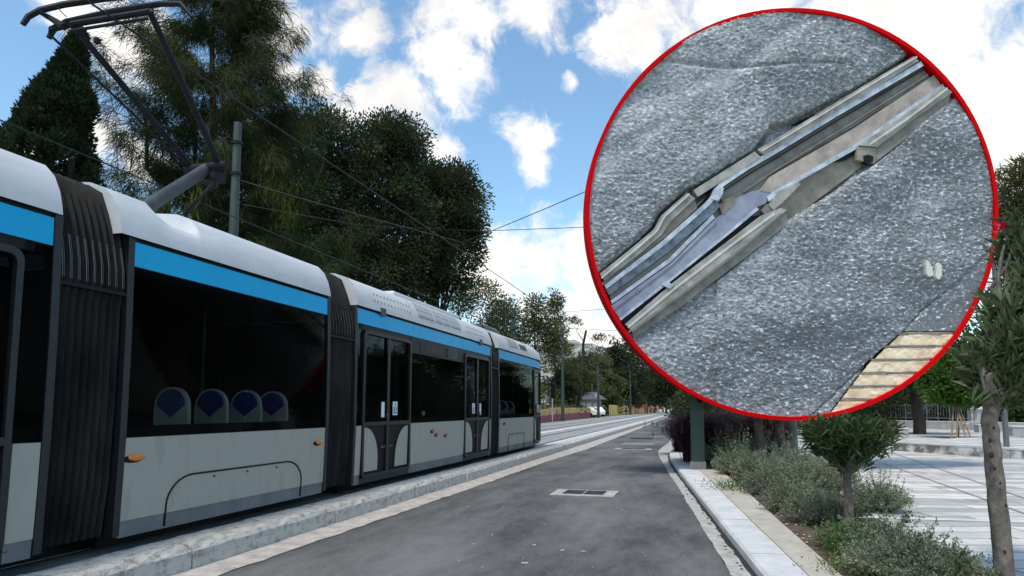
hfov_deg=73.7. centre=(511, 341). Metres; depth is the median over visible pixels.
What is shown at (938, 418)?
metal railing
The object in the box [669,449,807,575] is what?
marble kerb
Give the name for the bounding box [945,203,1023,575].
oleander tree
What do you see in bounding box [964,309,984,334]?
backdrop tree
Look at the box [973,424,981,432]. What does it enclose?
bench block
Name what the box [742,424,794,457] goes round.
silver shrub
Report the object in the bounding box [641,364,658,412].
pine tree
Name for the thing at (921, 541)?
leafy sprig
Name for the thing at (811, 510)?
silver shrub
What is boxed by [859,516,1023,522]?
paving course
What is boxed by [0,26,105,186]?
cypress tree
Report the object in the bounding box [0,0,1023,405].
sky
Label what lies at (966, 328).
backdrop tree
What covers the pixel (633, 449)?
drain grating
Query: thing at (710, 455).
silver shrub
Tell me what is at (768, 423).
purple grass
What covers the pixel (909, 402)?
garden shrub
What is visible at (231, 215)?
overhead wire
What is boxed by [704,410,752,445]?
purple grass
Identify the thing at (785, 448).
silver shrub
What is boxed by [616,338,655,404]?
pine tree
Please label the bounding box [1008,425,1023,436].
bench block
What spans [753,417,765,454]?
oleander tree
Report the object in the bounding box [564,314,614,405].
half bare tree
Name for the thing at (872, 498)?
silver shrub
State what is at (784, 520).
bed pebbles
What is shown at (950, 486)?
paving course
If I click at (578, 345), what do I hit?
hill
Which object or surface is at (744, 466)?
silver shrub
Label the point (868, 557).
silver shrub
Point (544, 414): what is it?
barrier
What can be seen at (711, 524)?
kerb litter
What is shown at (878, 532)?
silver shrub
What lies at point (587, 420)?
paving band
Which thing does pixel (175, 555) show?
track kerb
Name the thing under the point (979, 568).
silver shrub
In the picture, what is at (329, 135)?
evergreen tree
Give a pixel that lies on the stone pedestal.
(978, 412)
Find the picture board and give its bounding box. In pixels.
[583,8,998,420]
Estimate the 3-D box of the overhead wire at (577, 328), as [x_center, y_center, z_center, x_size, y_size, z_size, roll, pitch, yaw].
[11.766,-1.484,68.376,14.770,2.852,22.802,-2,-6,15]
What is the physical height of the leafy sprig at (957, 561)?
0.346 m
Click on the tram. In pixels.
(164, 372)
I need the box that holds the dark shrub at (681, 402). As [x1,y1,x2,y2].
[665,388,734,418]
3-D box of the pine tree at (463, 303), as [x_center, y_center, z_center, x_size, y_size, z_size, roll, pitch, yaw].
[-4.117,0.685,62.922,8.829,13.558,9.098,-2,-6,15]
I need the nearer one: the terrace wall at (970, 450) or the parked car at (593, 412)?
the terrace wall at (970, 450)
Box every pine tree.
[448,283,514,401]
[464,273,518,402]
[480,294,559,404]
[500,292,581,405]
[535,287,577,396]
[543,367,582,405]
[559,349,596,404]
[585,352,631,413]
[586,371,609,415]
[587,369,627,414]
[603,339,647,408]
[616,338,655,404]
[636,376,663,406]
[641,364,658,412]
[650,373,682,413]
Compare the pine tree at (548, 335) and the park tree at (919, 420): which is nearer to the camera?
the park tree at (919, 420)
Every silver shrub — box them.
[705,422,754,461]
[710,428,769,474]
[728,442,793,479]
[737,442,812,495]
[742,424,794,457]
[753,458,835,510]
[766,427,825,470]
[776,473,869,525]
[782,446,842,493]
[803,449,863,487]
[812,508,897,549]
[832,502,938,554]
[834,514,992,575]
[842,461,917,512]
[876,543,1000,575]
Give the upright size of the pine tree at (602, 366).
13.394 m
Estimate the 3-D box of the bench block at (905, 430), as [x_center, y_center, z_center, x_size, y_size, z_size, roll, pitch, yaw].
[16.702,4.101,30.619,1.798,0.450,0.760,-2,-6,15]
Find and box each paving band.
[538,414,667,445]
[541,411,659,425]
[541,411,667,432]
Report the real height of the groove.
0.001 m
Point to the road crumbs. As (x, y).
(544, 524)
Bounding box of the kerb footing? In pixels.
[171,417,667,575]
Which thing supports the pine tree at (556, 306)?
on the verge
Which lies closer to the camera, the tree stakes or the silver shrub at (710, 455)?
the silver shrub at (710, 455)
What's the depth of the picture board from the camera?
14.26 m
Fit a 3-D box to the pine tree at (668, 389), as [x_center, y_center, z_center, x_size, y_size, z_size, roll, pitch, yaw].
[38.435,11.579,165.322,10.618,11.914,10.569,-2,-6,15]
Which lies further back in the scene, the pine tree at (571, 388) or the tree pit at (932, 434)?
the pine tree at (571, 388)
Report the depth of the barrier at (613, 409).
129.93 m
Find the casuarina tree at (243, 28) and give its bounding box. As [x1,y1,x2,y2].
[56,0,378,279]
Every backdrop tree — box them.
[951,330,969,351]
[954,322,982,352]
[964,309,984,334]
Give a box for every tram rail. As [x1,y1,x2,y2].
[1,416,658,569]
[544,414,658,435]
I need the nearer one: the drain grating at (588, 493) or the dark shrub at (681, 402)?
the drain grating at (588, 493)
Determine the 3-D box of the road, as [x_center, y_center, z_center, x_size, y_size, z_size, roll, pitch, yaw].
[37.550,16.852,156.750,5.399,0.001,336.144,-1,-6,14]
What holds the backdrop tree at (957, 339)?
on the plaza paving
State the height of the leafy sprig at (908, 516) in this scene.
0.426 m
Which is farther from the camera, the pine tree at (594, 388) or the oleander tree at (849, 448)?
the pine tree at (594, 388)
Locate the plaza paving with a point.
(932, 499)
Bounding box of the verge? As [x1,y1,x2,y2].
[544,413,637,422]
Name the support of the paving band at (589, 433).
on the track bed at (51, 563)
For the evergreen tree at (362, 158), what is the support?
on the verge
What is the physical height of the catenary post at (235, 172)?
9.350 m
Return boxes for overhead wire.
[0,119,634,383]
[85,0,661,388]
[240,180,583,242]
[240,204,582,230]
[541,328,616,330]
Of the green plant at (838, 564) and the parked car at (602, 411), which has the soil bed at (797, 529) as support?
the green plant at (838, 564)
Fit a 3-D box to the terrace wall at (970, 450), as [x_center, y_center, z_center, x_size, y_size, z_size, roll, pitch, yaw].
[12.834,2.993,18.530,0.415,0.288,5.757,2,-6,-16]
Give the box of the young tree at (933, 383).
[912,351,981,437]
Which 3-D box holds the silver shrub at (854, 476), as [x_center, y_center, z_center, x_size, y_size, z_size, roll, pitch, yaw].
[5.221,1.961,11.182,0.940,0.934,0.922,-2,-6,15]
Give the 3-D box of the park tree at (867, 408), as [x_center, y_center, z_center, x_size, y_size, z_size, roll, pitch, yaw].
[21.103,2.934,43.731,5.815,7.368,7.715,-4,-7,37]
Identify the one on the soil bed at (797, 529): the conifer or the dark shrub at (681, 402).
the dark shrub at (681, 402)
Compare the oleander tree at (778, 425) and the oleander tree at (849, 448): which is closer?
the oleander tree at (849, 448)
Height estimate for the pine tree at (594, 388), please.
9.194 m
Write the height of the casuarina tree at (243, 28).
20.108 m
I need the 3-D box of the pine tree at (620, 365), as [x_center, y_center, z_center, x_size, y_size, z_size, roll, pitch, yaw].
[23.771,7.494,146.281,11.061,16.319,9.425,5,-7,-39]
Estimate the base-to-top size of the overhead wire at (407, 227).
1.812 m
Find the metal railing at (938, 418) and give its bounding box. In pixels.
[885,403,974,421]
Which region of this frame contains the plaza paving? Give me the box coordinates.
[798,419,1023,575]
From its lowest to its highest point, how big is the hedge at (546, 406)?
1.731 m
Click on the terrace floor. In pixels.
(1018, 442)
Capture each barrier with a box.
[529,408,548,422]
[549,407,600,421]
[609,404,628,414]
[629,405,646,413]
[646,403,658,411]
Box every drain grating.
[549,489,618,496]
[615,448,651,449]
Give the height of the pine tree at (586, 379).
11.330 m
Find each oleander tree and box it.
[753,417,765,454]
[774,420,788,454]
[797,410,907,523]
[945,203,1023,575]
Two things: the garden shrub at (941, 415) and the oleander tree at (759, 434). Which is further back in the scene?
the garden shrub at (941, 415)
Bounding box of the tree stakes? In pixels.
[951,403,971,437]
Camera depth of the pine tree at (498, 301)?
75.65 m
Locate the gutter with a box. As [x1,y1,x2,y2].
[658,439,750,575]
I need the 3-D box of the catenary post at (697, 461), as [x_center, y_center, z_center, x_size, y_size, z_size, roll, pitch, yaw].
[4.028,-1.500,15.187,0.334,8.600,0.290,-2,-6,15]
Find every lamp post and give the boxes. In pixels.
[789,421,797,450]
[992,263,1009,446]
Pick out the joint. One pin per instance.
(728, 542)
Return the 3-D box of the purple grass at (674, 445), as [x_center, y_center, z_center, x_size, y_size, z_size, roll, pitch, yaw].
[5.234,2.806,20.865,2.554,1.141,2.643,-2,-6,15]
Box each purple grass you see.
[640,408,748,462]
[647,414,682,451]
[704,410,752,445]
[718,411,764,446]
[736,416,799,448]
[783,420,807,446]
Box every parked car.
[588,407,596,416]
[594,407,604,416]
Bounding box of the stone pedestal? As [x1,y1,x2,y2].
[967,406,982,421]
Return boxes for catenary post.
[229,121,242,236]
[511,309,514,375]
[561,330,564,420]
[597,361,599,417]
[629,371,631,414]
[689,395,705,469]
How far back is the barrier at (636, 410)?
167.08 m
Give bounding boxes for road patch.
[621,442,654,444]
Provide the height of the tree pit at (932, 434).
0.008 m
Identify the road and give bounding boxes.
[219,417,731,575]
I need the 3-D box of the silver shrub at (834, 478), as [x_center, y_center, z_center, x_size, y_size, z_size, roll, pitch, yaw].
[4.540,1.910,10.359,1.106,0.873,1.117,-2,-6,15]
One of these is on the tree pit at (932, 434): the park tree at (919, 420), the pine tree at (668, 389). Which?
the park tree at (919, 420)
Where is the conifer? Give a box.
[985,152,1023,289]
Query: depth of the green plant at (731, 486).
10.92 m
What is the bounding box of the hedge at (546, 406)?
[474,401,586,417]
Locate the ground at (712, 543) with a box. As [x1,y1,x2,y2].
[658,451,905,566]
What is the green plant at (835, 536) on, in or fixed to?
on the soil bed at (797, 529)
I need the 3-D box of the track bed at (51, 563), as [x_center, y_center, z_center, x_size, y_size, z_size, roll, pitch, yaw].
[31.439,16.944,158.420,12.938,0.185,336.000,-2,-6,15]
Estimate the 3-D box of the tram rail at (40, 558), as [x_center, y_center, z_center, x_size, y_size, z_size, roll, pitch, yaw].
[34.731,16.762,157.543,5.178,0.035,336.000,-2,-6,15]
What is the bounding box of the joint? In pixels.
[668,452,756,575]
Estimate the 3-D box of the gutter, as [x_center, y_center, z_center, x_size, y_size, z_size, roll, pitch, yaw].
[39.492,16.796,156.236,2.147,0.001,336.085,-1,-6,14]
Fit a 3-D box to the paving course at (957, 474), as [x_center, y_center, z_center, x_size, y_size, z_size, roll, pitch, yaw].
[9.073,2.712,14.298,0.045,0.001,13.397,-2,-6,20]
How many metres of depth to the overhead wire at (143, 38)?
10.11 m
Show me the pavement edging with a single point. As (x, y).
(792, 546)
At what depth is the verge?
90.98 m
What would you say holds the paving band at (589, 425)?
on the track bed at (51, 563)
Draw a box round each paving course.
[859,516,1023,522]
[877,460,1023,512]
[892,452,1023,497]
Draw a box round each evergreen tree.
[218,94,355,257]
[279,103,456,305]
[381,150,495,310]
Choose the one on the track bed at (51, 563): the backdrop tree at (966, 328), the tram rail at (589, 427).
the tram rail at (589, 427)
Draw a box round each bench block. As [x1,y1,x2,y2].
[895,428,908,437]
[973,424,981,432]
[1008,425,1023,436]
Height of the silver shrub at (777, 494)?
0.707 m
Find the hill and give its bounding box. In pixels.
[474,340,645,404]
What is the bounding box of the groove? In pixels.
[1,415,662,570]
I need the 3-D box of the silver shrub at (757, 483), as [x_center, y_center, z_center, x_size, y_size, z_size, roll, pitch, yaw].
[4.002,1.946,10.368,1.123,0.805,1.147,-2,-6,15]
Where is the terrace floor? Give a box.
[908,437,1023,447]
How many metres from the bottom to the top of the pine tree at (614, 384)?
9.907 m
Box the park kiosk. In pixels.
[574,392,606,415]
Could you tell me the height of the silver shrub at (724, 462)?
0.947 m
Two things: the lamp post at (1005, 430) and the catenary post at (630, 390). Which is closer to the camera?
the lamp post at (1005, 430)
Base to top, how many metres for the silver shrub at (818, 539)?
0.402 m
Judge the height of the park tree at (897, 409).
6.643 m
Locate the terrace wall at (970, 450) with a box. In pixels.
[893,441,1023,459]
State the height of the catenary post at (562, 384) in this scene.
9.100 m
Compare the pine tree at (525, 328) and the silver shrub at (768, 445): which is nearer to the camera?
the silver shrub at (768, 445)
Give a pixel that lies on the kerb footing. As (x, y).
(219, 567)
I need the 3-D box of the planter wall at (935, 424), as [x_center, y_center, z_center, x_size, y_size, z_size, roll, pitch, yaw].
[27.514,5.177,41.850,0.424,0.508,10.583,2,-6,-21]
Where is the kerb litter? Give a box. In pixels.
[669,461,753,575]
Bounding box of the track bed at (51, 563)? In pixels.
[0,411,669,575]
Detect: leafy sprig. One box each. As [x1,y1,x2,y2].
[895,511,913,529]
[899,530,932,557]
[946,550,979,575]
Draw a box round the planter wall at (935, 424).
[887,420,1023,430]
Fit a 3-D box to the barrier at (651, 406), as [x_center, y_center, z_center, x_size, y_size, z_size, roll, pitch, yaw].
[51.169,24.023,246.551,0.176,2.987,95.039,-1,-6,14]
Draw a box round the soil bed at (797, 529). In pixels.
[706,441,887,575]
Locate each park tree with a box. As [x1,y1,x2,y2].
[806,395,897,425]
[845,392,932,426]
[872,349,958,433]
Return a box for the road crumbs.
[351,450,696,575]
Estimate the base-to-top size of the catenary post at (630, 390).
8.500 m
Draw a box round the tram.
[0,0,555,570]
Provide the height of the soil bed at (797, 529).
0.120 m
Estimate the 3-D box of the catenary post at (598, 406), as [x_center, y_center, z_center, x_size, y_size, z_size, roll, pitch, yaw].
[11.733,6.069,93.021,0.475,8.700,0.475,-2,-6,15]
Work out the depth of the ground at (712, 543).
8.76 m
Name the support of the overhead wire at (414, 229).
attached to the catenary post at (235, 172)
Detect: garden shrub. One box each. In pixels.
[871,389,940,420]
[927,402,966,420]
[998,402,1023,422]
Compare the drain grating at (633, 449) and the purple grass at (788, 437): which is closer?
the purple grass at (788, 437)
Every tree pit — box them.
[908,433,955,434]
[934,437,973,437]
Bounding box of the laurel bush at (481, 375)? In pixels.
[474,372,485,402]
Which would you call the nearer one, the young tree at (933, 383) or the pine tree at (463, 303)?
the young tree at (933, 383)
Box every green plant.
[695,475,754,493]
[792,549,877,575]
[802,510,872,559]
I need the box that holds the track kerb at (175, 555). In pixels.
[17,415,669,575]
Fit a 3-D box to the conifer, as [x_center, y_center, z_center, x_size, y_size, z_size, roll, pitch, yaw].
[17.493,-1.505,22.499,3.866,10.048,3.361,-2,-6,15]
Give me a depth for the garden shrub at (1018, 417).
47.21 m
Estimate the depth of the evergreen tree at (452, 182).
44.63 m
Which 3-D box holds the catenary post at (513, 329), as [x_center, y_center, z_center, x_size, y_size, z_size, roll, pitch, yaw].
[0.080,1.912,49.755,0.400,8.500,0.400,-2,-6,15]
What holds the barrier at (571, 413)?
on the verge
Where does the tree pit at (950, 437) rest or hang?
on the plaza paving
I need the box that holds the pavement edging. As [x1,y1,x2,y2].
[699,469,841,575]
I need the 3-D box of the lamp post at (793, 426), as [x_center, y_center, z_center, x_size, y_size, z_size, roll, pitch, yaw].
[7.151,0.316,17.453,0.475,5.406,0.947,-2,-6,15]
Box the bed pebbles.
[727,473,841,565]
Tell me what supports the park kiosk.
on the verge
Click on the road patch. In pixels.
(637, 443)

